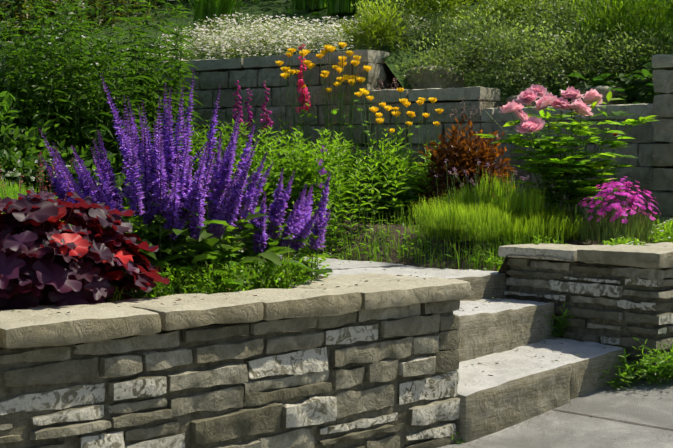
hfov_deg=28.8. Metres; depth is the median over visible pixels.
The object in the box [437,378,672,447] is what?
pavement
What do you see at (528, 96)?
terrace flower heads
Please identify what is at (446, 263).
terrace soil
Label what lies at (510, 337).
step slabs
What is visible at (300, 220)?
flowers
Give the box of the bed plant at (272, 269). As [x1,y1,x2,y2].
[0,73,333,306]
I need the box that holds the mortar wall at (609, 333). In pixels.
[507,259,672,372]
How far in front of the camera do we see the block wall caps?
9.20 m
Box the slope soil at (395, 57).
[1,0,672,106]
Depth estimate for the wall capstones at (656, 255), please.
6.32 m
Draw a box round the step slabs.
[313,265,623,442]
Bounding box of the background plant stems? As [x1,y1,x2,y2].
[0,0,183,200]
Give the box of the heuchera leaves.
[0,188,169,309]
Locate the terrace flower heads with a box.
[232,42,670,243]
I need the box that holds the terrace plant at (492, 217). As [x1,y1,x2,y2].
[142,43,672,447]
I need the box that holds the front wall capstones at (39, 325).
[0,273,471,348]
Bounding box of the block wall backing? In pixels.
[156,64,661,214]
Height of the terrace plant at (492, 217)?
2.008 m
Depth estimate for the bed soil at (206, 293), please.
5.39 m
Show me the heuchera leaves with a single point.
(21, 251)
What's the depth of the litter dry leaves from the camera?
5.53 m
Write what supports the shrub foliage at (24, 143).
on the slope soil at (395, 57)
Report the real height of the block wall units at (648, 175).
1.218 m
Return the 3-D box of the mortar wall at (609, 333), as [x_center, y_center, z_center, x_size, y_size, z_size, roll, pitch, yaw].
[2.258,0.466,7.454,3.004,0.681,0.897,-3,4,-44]
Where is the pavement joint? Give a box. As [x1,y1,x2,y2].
[553,409,672,429]
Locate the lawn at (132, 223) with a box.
[1,185,261,269]
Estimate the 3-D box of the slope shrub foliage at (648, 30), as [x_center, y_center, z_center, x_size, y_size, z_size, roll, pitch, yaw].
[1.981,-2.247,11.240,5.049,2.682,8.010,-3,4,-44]
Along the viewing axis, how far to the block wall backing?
9.62 m
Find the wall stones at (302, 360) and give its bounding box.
[0,300,459,447]
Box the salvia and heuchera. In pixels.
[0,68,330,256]
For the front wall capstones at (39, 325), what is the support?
on the front wall mortar
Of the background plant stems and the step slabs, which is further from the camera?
the background plant stems
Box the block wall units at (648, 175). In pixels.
[155,63,672,224]
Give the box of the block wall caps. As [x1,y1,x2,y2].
[154,50,672,121]
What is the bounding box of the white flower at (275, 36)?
[147,11,429,59]
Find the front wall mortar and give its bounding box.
[0,304,453,447]
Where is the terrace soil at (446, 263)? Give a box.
[185,197,660,275]
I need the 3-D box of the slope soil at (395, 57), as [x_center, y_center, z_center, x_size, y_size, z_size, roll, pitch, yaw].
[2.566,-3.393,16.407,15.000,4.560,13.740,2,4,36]
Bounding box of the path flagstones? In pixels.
[238,250,403,269]
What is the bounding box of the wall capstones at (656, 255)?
[498,242,672,268]
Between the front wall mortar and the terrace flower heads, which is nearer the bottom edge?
the front wall mortar
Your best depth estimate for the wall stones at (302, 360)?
4.63 m
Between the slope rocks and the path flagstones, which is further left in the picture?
the path flagstones
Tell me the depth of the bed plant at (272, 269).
5.00 m
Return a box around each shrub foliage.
[0,0,402,221]
[151,0,672,103]
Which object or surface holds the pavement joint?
on the pavement
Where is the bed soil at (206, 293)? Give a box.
[0,274,324,309]
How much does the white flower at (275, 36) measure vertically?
0.540 m
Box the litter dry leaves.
[12,261,670,447]
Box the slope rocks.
[405,65,625,106]
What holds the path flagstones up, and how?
on the upper path bedding

